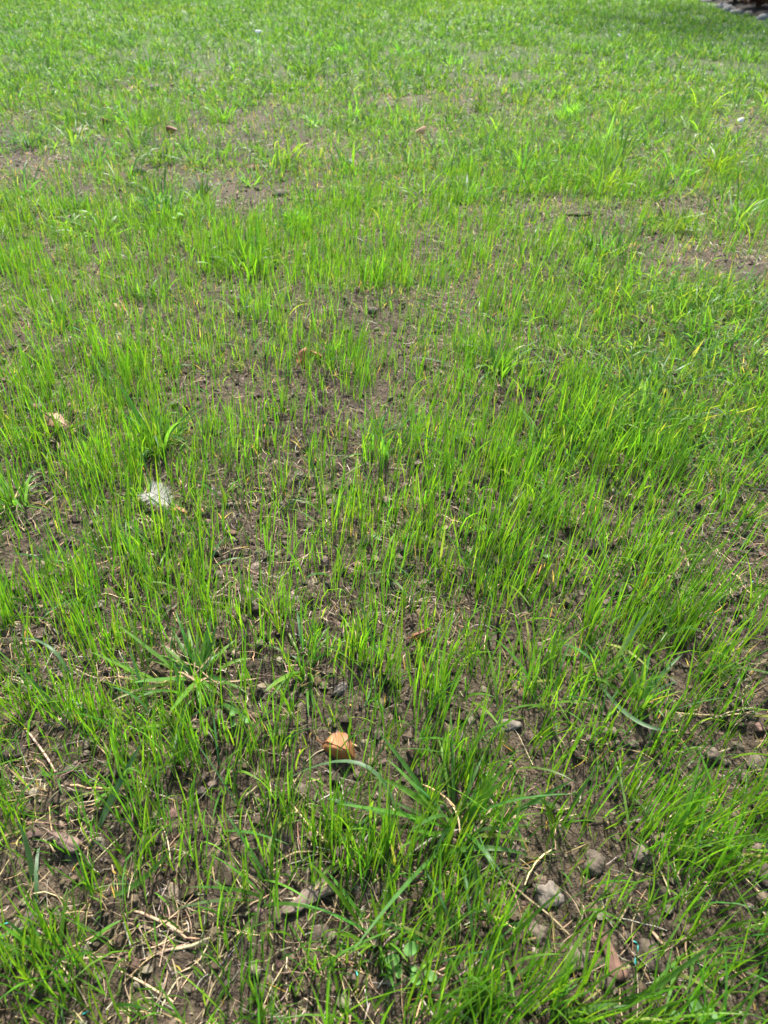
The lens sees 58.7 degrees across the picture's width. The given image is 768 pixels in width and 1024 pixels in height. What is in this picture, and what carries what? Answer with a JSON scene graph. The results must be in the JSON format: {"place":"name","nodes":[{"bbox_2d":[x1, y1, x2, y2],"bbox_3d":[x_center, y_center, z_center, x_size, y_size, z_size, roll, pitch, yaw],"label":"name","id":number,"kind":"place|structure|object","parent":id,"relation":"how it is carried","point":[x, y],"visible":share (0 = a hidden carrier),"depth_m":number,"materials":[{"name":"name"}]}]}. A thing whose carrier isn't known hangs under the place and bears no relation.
{"place":"outdoors","nodes":[
{"label":"outdoors","id":0,"kind":"place"},
{"bbox_2d":[0,0,767,1023],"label":"ground","id":1,"kind":"structure","parent":0,"point":[182,958],"depth_m":0.89,"materials":[{"name":"plant"}]},
{"bbox_2d":[0,741,26,759],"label":"soil clod","id":2,"kind":"object","parent":1,"relation":"on","point":[5,753],"visible":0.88,"depth_m":0.70,"materials":[{"name":"soil"}]},
{"bbox_2d":[17,820,33,882],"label":"broad grass blade","id":3,"kind":"object","parent":1,"relation":"on","point":[29,856],"visible":0.98,"depth_m":0.60,"materials":[{"name":"green plant"}]},
{"bbox_2d":[0,445,51,524],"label":"grass tuft","id":4,"kind":"object","parent":1,"relation":"on","point":[29,480],"visible":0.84,"depth_m":1.02,"materials":[{"name":"green plant"}]},
{"bbox_2d":[18,911,45,934],"bbox_3d":[-0.305,0.354,0.587,0.021,0.018,0.022,4,40,5],"label":"soil clod","id":5,"kind":"object","parent":1,"relation":"on","point":[21,924],"visible":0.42,"depth_m":0.58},
{"bbox_2d":[31,403,47,411],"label":"fallen leaf","id":6,"kind":"object","parent":1,"relation":"on","point":[37,407],"visible":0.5,"depth_m":1.21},
{"bbox_2d":[25,730,55,771],"bbox_3d":[-0.356,0.244,0.705,0.079,0.008,0.003,32,49,32],"label":"straw","id":7,"kind":"object","parent":1,"relation":"on","point":[40,748],"visible":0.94,"depth_m":0.70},
{"bbox_2d":[19,637,72,688],"bbox_3d":[-0.388,0.163,0.778,0.096,0.050,0.010,23,45,25],"label":"broad grass blade","id":8,"kind":"object","parent":1,"relation":"on","point":[57,654],"visible":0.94,"depth_m":0.76,"materials":[{"name":"green plant"}]},
{"bbox_2d":[39,619,52,633],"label":"straw","id":9,"kind":"object","parent":1,"relation":"on","point":[47,625],"visible":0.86,"depth_m":0.83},
{"bbox_2d":[20,280,87,335],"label":"grass tuft","id":10,"kind":"object","parent":1,"relation":"on","point":[63,318],"visible":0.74,"depth_m":1.48,"materials":[{"name":"green plant"}]},
{"bbox_2d":[41,410,66,426],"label":"fallen leaf","id":11,"kind":"object","parent":1,"relation":"on","point":[50,420],"visible":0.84,"depth_m":1.16,"materials":[{"name":"plant"}]},
{"bbox_2d":[0,894,121,1012],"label":"grass tuft","id":12,"kind":"object","parent":1,"relation":"on","point":[18,932],"visible":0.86,"depth_m":0.55,"materials":[{"name":"green plant"}]},
{"bbox_2d":[47,830,80,852],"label":"fallen leaf","id":13,"kind":"object","parent":1,"relation":"on","point":[68,842],"visible":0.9,"depth_m":0.62,"materials":[{"name":"plant"}]},
{"bbox_2d":[31,111,101,144],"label":"grass tuft","id":14,"kind":"object","parent":1,"relation":"on","point":[70,133],"visible":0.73,"depth_m":2.88,"materials":[{"name":"green plant"}]},
{"bbox_2d":[41,740,95,775],"bbox_3d":[-0.320,0.251,0.690,0.064,0.029,0.051,32,49,33],"label":"broad grass blade","id":15,"kind":"object","parent":1,"relation":"on","point":[60,772],"visible":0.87,"depth_m":0.67,"materials":[{"name":"green plant"}]},
{"bbox_2d":[53,784,109,790],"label":"straw","id":16,"kind":"object","parent":1,"relation":"on","point":[85,787],"visible":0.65,"depth_m":0.67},
{"bbox_2d":[111,865,114,888],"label":"straw","id":17,"kind":"object","parent":1,"relation":"on","point":[113,875],"visible":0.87,"depth_m":0.61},
{"bbox_2d":[113,303,121,320],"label":"fallen leaf","id":18,"kind":"object","parent":1,"relation":"on","point":[115,306],"visible":0.75,"depth_m":1.50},
{"bbox_2d":[98,741,142,827],"bbox_3d":[-0.249,0.254,0.641,0.006,0.062,0.069,24,46,26],"label":"broad grass blade","id":19,"kind":"object","parent":1,"relation":"on","point":[116,787],"visible":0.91,"depth_m":0.64,"materials":[{"name":"green plant"}]},
{"bbox_2d":[132,166,145,174],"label":"soil clod","id":20,"kind":"object","parent":1,"relation":"on","point":[138,170],"visible":0.29,"depth_m":2.49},
{"bbox_2d":[111,849,171,896],"bbox_3d":[-0.208,0.312,0.589,0.060,0.033,0.005,-18,43,-20],"label":"broad grass blade","id":21,"kind":"object","parent":1,"relation":"on","point":[147,874],"visible":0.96,"depth_m":0.59,"materials":[{"name":"green plant"}]},
{"bbox_2d":[120,971,173,1002],"bbox_3d":[-0.190,0.379,0.546,0.055,0.008,0.003,16,42,19],"label":"straw","id":22,"kind":"object","parent":1,"relation":"on","point":[147,985],"visible":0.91,"depth_m":0.55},
{"bbox_2d":[138,481,173,507],"bbox_3d":[-0.334,-0.025,1.003,0.055,0.015,0.046,35,74,12],"label":"feather","id":23,"kind":"object","parent":1,"relation":"on","point":[156,492],"visible":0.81,"depth_m":1.00,"materials":[{"name":"white"}]},
{"bbox_2d":[133,910,185,938],"bbox_3d":[-0.190,0.350,0.582,0.053,0.006,0.005,15,42,17],"label":"straw","id":24,"kind":"object","parent":1,"relation":"on","point":[159,921],"visible":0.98,"depth_m":0.58,"materials":[{"name":"plant"}]},
{"bbox_2d":[118,381,202,457],"bbox_3d":[-0.366,-0.145,1.099,0.159,0.122,0.158,0,40,0],"label":"grass tuft","id":25,"kind":"object","parent":1,"relation":"on","point":[138,414],"visible":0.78,"depth_m":1.12,"materials":[{"name":"green plant"}]},
{"bbox_2d":[119,177,204,228],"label":"grass tuft","id":26,"kind":"object","parent":1,"relation":"on","point":[178,202],"visible":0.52,"depth_m":2.05,"materials":[{"name":"green plant"}]},
{"bbox_2d":[165,126,176,133],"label":"fallen leaf","id":27,"kind":"object","parent":1,"relation":"on","point":[171,129],"visible":0.92,"depth_m":3.00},
{"bbox_2d":[171,958,178,990],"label":"straw","id":28,"kind":"object","parent":1,"relation":"on","point":[176,976],"visible":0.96,"depth_m":0.55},
{"bbox_2d":[92,613,261,760],"bbox_3d":[-0.218,0.170,0.734,0.151,0.073,0.179,-26,46,-27],"label":"grass tuft","id":29,"kind":"object","parent":1,"relation":"on","point":[208,645],"visible":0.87,"depth_m":0.76,"materials":[{"name":"green plant"}]},
{"bbox_2d":[169,507,186,515],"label":"fallen leaf","id":30,"kind":"object","parent":1,"relation":"on","point":[183,511],"visible":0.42,"depth_m":1.00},
{"bbox_2d":[162,936,210,951],"bbox_3d":[-0.165,0.361,0.569,0.042,0.015,0.008,0,40,0],"label":"straw","id":31,"kind":"object","parent":1,"relation":"on","point":[188,945],"visible":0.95,"depth_m":0.57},
{"bbox_2d":[214,570,223,579],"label":"soil clod","id":32,"kind":"object","parent":1,"relation":"on","point":[218,572],"visible":0.83,"depth_m":0.91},
{"bbox_2d":[216,928,248,957],"bbox_3d":[-0.128,0.359,0.570,0.033,0.009,0.003,-28,47,-30],"label":"straw","id":33,"kind":"object","parent":1,"relation":"on","point":[230,941],"visible":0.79,"depth_m":0.57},
{"bbox_2d":[229,710,248,726],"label":"herb seedling","id":34,"kind":"object","parent":1,"relation":"on","point":[233,722],"visible":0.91,"depth_m":0.71,"materials":[{"name":"green plant"}]},
{"bbox_2d":[196,219,286,280],"bbox_3d":[-0.350,-0.683,1.727,0.198,0.120,0.262,10,41,11],"label":"grass tuft","id":35,"kind":"object","parent":1,"relation":"on","point":[241,250],"visible":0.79,"depth_m":1.73,"materials":[{"name":"green plant"}]},
{"bbox_2d":[241,785,257,802],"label":"straw","id":36,"kind":"object","parent":1,"relation":"on","point":[248,793],"visible":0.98,"depth_m":0.67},
{"bbox_2d":[247,164,255,169],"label":"fallen leaf","id":37,"kind":"object","parent":1,"relation":"on","point":[252,166],"visible":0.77,"depth_m":2.54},
{"bbox_2d":[262,769,271,816],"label":"straw","id":38,"kind":"object","parent":1,"relation":"on","point":[271,798],"visible":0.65,"depth_m":0.66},
{"bbox_2d":[272,189,288,196],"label":"soil clod","id":39,"kind":"object","parent":1,"relation":"on","point":[283,192],"visible":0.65,"depth_m":2.28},
{"bbox_2d":[278,825,296,845],"bbox_3d":[-0.092,0.307,0.647,0.017,0.015,0.023,-20,44,-22],"label":"soil clod","id":40,"kind":"object","parent":1,"relation":"on","point":[285,838],"visible":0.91,"depth_m":0.64,"materials":[{"name":"soil"}]},
{"bbox_2d":[267,851,314,866],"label":"straw","id":41,"kind":"object","parent":1,"relation":"on","point":[291,854],"visible":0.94,"depth_m":0.63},
{"bbox_2d":[294,347,306,369],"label":"fallen leaf","id":42,"kind":"object","parent":1,"relation":"on","point":[300,354],"visible":0.8,"depth_m":1.33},
{"bbox_2d":[295,783,308,799],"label":"soil clod","id":43,"kind":"object","parent":1,"relation":"on","point":[302,786],"visible":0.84,"depth_m":0.67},
{"bbox_2d":[236,612,379,716],"bbox_3d":[-0.088,0.156,0.778,0.149,0.061,0.145,-32,50,-33],"label":"grass tuft","id":44,"kind":"object","parent":1,"relation":"on","point":[309,687],"visible":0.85,"depth_m":0.79,"materials":[{"name":"green plant"}]},
{"bbox_2d":[281,877,335,914],"bbox_3d":[-0.066,0.333,0.593,0.054,0.010,0.018,-9,38,-36],"label":"bark chip","id":45,"kind":"object","parent":1,"relation":"on","point":[309,892],"visible":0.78,"depth_m":0.59,"materials":[{"name":"brown wood"}]},
{"bbox_2d":[290,802,334,849],"bbox_3d":[-0.068,0.300,0.650,0.080,0.004,0.004,32,49,33],"label":"straw","id":46,"kind":"object","parent":1,"relation":"on","point":[299,813],"visible":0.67,"depth_m":0.66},
{"bbox_2d":[310,350,323,359],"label":"fallen leaf","id":47,"kind":"object","parent":1,"relation":"on","point":[314,353],"visible":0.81,"depth_m":1.36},
{"bbox_2d":[311,924,328,942],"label":"soil clod","id":48,"kind":"object","parent":1,"relation":"on","point":[317,930],"visible":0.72,"depth_m":0.58,"materials":[{"name":"soil"}]},
{"bbox_2d":[316,731,355,759],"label":"fallen leaf","id":49,"kind":"object","parent":1,"relation":"on","point":[332,743],"visible":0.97,"depth_m":0.70,"materials":[{"name":"plant"}]},
{"bbox_2d":[330,682,347,697],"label":"soil clod","id":50,"kind":"object","parent":1,"relation":"on","point":[340,688],"visible":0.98,"depth_m":0.76,"materials":[{"name":"soil"}]},
{"bbox_2d":[331,844,346,864],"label":"soil clod","id":51,"kind":"object","parent":1,"relation":"on","point":[337,850],"visible":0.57,"depth_m":0.63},
{"bbox_2d":[282,759,400,840],"bbox_3d":[-0.040,0.267,0.655,0.137,0.061,0.038,15,42,18],"label":"broad grass blade","id":52,"kind":"object","parent":1,"relation":"on","point":[368,767],"visible":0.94,"depth_m":0.64,"materials":[{"name":"green plant"}]},
{"bbox_2d":[316,135,382,171],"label":"grass tuft","id":53,"kind":"object","parent":1,"relation":"on","point":[351,161],"visible":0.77,"depth_m":2.53,"materials":[{"name":"green plant"}]},
{"bbox_2d":[326,797,383,813],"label":"broad grass blade","id":54,"kind":"object","parent":1,"relation":"on","point":[346,802],"visible":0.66,"depth_m":0.65,"materials":[{"name":"green plant"}]},
{"bbox_2d":[302,858,427,990],"bbox_3d":[-0.012,0.328,0.561,0.082,0.073,0.111,-29,48,-30],"label":"grass tuft","id":55,"kind":"object","parent":1,"relation":"on","point":[349,899],"visible":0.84,"depth_m":0.57,"materials":[{"name":"green plant"}]},
{"bbox_2d":[367,306,377,313],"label":"soil clod","id":56,"kind":"object","parent":1,"relation":"on","point":[370,309],"visible":0.82,"depth_m":1.52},
{"bbox_2d":[353,236,407,288],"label":"grass tuft","id":57,"kind":"object","parent":1,"relation":"on","point":[380,269],"visible":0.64,"depth_m":1.67,"materials":[{"name":"green plant"}]},
{"bbox_2d":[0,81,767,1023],"bbox_3d":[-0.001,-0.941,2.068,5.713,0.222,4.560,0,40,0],"label":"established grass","id":58,"kind":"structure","parent":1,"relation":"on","point":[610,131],"depth_m":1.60,"materials":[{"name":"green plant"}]},
{"bbox_2d":[0,0,767,102],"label":"distant lawn","id":59,"kind":"structure","parent":1,"relation":"on","point":[309,70],"depth_m":5.41,"materials":[{"name":"green plant"}]},
{"bbox_2d":[144,84,158,89],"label":"fallen leaf","id":60,"kind":"object","parent":59,"relation":"on","point":[150,85],"visible":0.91,"depth_m":3.89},
{"bbox_2d":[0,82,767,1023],"bbox_3d":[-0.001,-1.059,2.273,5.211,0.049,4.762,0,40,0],"label":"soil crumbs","id":61,"kind":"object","parent":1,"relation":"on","point":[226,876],"visible":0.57,"depth_m":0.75,"materials":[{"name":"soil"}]},
{"bbox_2d":[0,75,767,306],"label":"seedling belt","id":62,"kind":"object","parent":1,"relation":"on","point":[179,116],"visible":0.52,"depth_m":2.58,"materials":[{"name":"green plant"}]},
{"bbox_2d":[0,78,767,1023],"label":"straw litter","id":63,"kind":"object","parent":1,"relation":"on","point":[146,959],"visible":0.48,"depth_m":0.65,"materials":[{"name":"plant"}]},
{"bbox_2d":[373,930,397,957],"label":"straw","id":64,"kind":"object","parent":1,"relation":"on","point":[383,945],"visible":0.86,"depth_m":0.57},
{"bbox_2d":[385,941,436,984],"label":"herb seedling","id":65,"kind":"object","parent":1,"relation":"on","point":[410,948],"visible":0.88,"depth_m":0.54,"materials":[{"name":"green plant"}]},
{"bbox_2d":[407,628,431,639],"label":"fallen leaf","id":66,"kind":"object","parent":1,"relation":"on","point":[418,634],"visible":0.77,"depth_m":0.81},
{"bbox_2d":[415,126,426,134],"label":"fallen leaf","id":67,"kind":"object","parent":1,"relation":"on","point":[420,130],"visible":0.97,"depth_m":2.97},
{"bbox_2d":[340,709,573,951],"bbox_3d":[0.040,0.277,0.611,0.184,0.099,0.256,30,48,31],"label":"grass tuft","id":68,"kind":"object","parent":1,"relation":"on","point":[471,811],"visible":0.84,"depth_m":0.63,"materials":[{"name":"green plant"}]},
{"bbox_2d":[470,943,490,1018],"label":"broad grass blade","id":69,"kind":"object","parent":1,"relation":"on","point":[477,1006],"visible":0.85,"depth_m":0.53,"materials":[{"name":"green plant"}]},
{"bbox_2d":[441,845,527,855],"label":"broad grass blade","id":70,"kind":"object","parent":1,"relation":"on","point":[487,847],"visible":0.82,"depth_m":0.62,"materials":[{"name":"green plant"}]},
{"bbox_2d":[496,616,500,645],"bbox_3d":[0.135,0.144,0.810,0.005,0.046,0.016,0,40,0],"label":"stalk stub","id":71,"kind":"object","parent":1,"relation":"on","point":[498,620],"visible":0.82,"depth_m":0.81,"materials":[{"name":"plant"}]},
{"bbox_2d":[461,317,544,381],"bbox_3d":[0.232,-0.316,1.311,0.180,0.103,0.150,0,40,0],"label":"grass tuft","id":72,"kind":"object","parent":1,"relation":"on","point":[492,351],"visible":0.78,"depth_m":1.33,"materials":[{"name":"green plant"}]},
{"bbox_2d":[500,719,521,730],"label":"soil clod","id":73,"kind":"object","parent":1,"relation":"on","point":[514,725],"visible":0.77,"depth_m":0.73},
{"bbox_2d":[506,844,523,860],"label":"soil clod","id":74,"kind":"object","parent":1,"relation":"on","point":[517,848],"visible":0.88,"depth_m":0.63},
{"bbox_2d":[481,138,569,175],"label":"grass tuft","id":75,"kind":"object","parent":1,"relation":"on","point":[522,157],"visible":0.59,"depth_m":2.52,"materials":[{"name":"green plant"}]},
{"bbox_2d":[489,872,569,934],"bbox_3d":[0.128,0.343,0.602,0.080,0.005,0.006,28,47,29],"label":"straw","id":76,"kind":"object","parent":1,"relation":"on","point":[538,906],"visible":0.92,"depth_m":0.60,"materials":[{"name":"plant"}]},
{"bbox_2d":[528,921,546,946],"bbox_3d":[0.132,0.362,0.585,0.016,0.014,0.021,-8,41,-10],"label":"soil clod","id":77,"kind":"object","parent":1,"relation":"on","point":[537,928],"visible":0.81,"depth_m":0.58,"materials":[{"name":"soil"}]},
{"bbox_2d":[468,907,626,1023],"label":"grass tuft","id":78,"kind":"object","parent":1,"relation":"on","point":[565,1012],"visible":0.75,"depth_m":0.53,"materials":[{"name":"green plant"}]},
{"bbox_2d":[530,806,567,810],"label":"straw","id":79,"kind":"object","parent":1,"relation":"on","point":[545,808],"visible":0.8,"depth_m":0.66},
{"bbox_2d":[534,880,564,909],"bbox_3d":[0.147,0.342,0.609,0.030,0.016,0.024,-11,41,-13],"label":"soil clod","id":80,"kind":"object","parent":1,"relation":"on","point":[544,893],"visible":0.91,"depth_m":0.60,"materials":[{"name":"soil"}]},
{"bbox_2d":[561,946,589,973],"bbox_3d":[0.159,0.370,0.563,0.019,0.016,0.023,31,49,32],"label":"soil clod","id":81,"kind":"object","parent":1,"relation":"on","point":[578,960],"visible":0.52,"depth_m":0.56,"materials":[{"name":"soil"}]},
{"bbox_2d":[562,211,592,216],"bbox_3d":[0.586,-0.903,2.074,0.094,0.014,0.024,2,40,7],"label":"stick","id":82,"kind":"object","parent":1,"relation":"on","point":[577,214],"visible":0.71,"depth_m":2.07,"materials":[{"name":"brown wood"}]},
{"bbox_2d":[583,849,605,876],"bbox_3d":[0.192,0.320,0.622,0.019,0.017,0.024,12,41,14],"label":"soil clod","id":83,"kind":"object","parent":1,"relation":"on","point":[597,865],"visible":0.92,"depth_m":0.62,"materials":[{"name":"soil"}]},
{"bbox_2d":[559,382,656,434],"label":"grass tuft","id":84,"kind":"object","parent":1,"relation":"on","point":[610,417],"visible":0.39,"depth_m":1.15,"materials":[{"name":"green plant"}]},
{"bbox_2d":[598,931,627,980],"bbox_3d":[0.186,0.364,0.560,0.016,0.010,0.038,-6,33,-7],"label":"wood splinter","id":85,"kind":"object","parent":1,"relation":"on","point":[615,962],"visible":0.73,"depth_m":0.55,"materials":[{"name":"wood"}]},
{"bbox_2d":[581,226,665,255],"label":"grass tuft","id":86,"kind":"object","parent":1,"relation":"on","point":[617,246],"visible":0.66,"depth_m":1.83,"materials":[{"name":"green plant"}]},
{"bbox_2d":[613,606,652,667],"bbox_3d":[0.281,0.144,0.776,0.050,0.075,0.005,-32,49,-33],"label":"broad grass blade","id":87,"kind":"object","parent":1,"relation":"on","point":[631,634],"visible":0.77,"depth_m":0.77,"materials":[{"name":"green plant"}]},
{"bbox_2d":[596,680,685,730],"bbox_3d":[0.261,0.207,0.728,0.045,0.036,0.113,-30,48,-31],"label":"broad grass blade","id":88,"kind":"object","parent":1,"relation":"on","point":[626,713],"visible":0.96,"depth_m":0.70,"materials":[{"name":"green plant"}]},
{"bbox_2d":[632,844,655,865],"bbox_3d":[0.238,0.316,0.626,0.020,0.016,0.017,14,42,17],"label":"soil clod","id":89,"kind":"object","parent":1,"relation":"on","point":[647,860],"visible":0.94,"depth_m":0.62,"materials":[{"name":"soil"}]},
{"bbox_2d":[634,938,665,976],"bbox_3d":[0.220,0.367,0.562,0.023,0.015,0.030,-25,46,-27],"label":"soil clod","id":90,"kind":"object","parent":1,"relation":"on","point":[643,943],"visible":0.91,"depth_m":0.56,"materials":[{"name":"soil"}]},
{"bbox_2d":[584,652,726,716],"bbox_3d":[0.289,0.176,0.724,0.118,0.094,0.096,-11,41,-13],"label":"grass tuft","id":91,"kind":"object","parent":1,"relation":"on","point":[644,673],"visible":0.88,"depth_m":0.76,"materials":[{"name":"green plant"}]},
{"bbox_2d":[650,930,664,944],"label":"straw","id":92,"kind":"object","parent":1,"relation":"on","point":[656,936],"visible":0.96,"depth_m":0.57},
{"bbox_2d":[606,937,721,1016],"bbox_3d":[0.218,0.363,0.529,0.099,0.055,0.006,-15,42,-17],"label":"broad grass blade","id":93,"kind":"object","parent":1,"relation":"on","point":[663,982],"visible":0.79,"depth_m":0.53,"materials":[{"name":"green plant"}]},
{"bbox_2d":[657,865,670,894],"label":"straw","id":94,"kind":"object","parent":1,"relation":"on","point":[664,879],"visible":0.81,"depth_m":0.61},
{"bbox_2d":[669,994,717,1020],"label":"herb seedling","id":95,"kind":"object","parent":1,"relation":"on","point":[691,1004],"visible":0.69,"depth_m":0.53,"materials":[{"name":"green plant"}]},
{"bbox_2d":[704,747,721,763],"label":"soil clod","id":96,"kind":"object","parent":1,"relation":"on","point":[712,753],"visible":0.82,"depth_m":0.70,"materials":[{"name":"soil"}]},
{"bbox_2d":[676,711,751,716],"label":"straw","id":97,"kind":"object","parent":1,"relation":"on","point":[713,714],"visible":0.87,"depth_m":0.74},
{"bbox_2d":[676,749,767,890],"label":"grass tuft","id":98,"kind":"object","parent":1,"relation":"on","point":[764,828],"visible":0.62,"depth_m":0.65,"materials":[{"name":"green plant"}]},
{"bbox_2d":[715,2,728,8],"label":"edging stone","id":99,"kind":"object","parent":1,"relation":"on","point":[722,5],"visible":0.39,"depth_m":8.88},
{"bbox_2d":[701,707,752,722],"bbox_3d":[0.369,0.219,0.735,0.054,0.016,0.010,0,40,0],"label":"straw","id":100,"kind":"object","parent":1,"relation":"on","point":[726,713],"visible":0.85,"depth_m":0.74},
{"bbox_2d":[722,4,735,11],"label":"edging stone","id":101,"kind":"object","parent":1,"relation":"on","point":[730,7],"visible":0.39,"depth_m":8.42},
{"bbox_2d":[729,9,743,13],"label":"edging stone","id":102,"kind":"object","parent":1,"relation":"on","point":[737,10],"visible":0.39,"depth_m":8.15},
{"bbox_2d":[707,166,767,225],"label":"grass tuft","id":103,"kind":"object","parent":1,"relation":"on","point":[748,208],"visible":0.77,"depth_m":2.03,"materials":[{"name":"green plant"}]},
{"bbox_2d":[712,0,767,15],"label":"bed soil","id":104,"kind":"structure","parent":1,"relation":"on","point":[753,9],"depth_m":8.49,"materials":[{"name":"soil"}]},
{"bbox_2d":[737,0,767,7],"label":"shrub","id":105,"kind":"object","parent":104,"relation":"on","point":[758,3],"visible":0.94,"depth_m":8.19,"materials":[{"name":"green plant"}]},
{"bbox_2d":[724,863,767,943],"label":"broad grass blade","id":106,"kind":"object","parent":1,"relation":"on","point":[747,907],"visible":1,"depth_m":0.56,"materials":[{"name":"green plant"}]},
{"bbox_2d":[742,10,752,16],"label":"edging stone","id":107,"kind":"object","parent":1,"relation":"on","point":[750,12],"visible":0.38,"depth_m":7.90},
{"bbox_2d":[746,752,766,773],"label":"soil clod","id":108,"kind":"object","parent":1,"relation":"on","point":[756,758],"visible":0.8,"depth_m":0.69,"materials":[{"name":"soil"}]},
{"bbox_2d":[753,860,767,886],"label":"soil clod","id":109,"kind":"object","parent":1,"relation":"on","point":[763,883],"visible":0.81,"depth_m":0.61,"materials":[{"name":"soil"}]},
{"bbox_2d":[756,13,767,19],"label":"edging stone","id":110,"kind":"object","parent":1,"relation":"on","point":[763,16],"visible":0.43,"depth_m":7.56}
]}

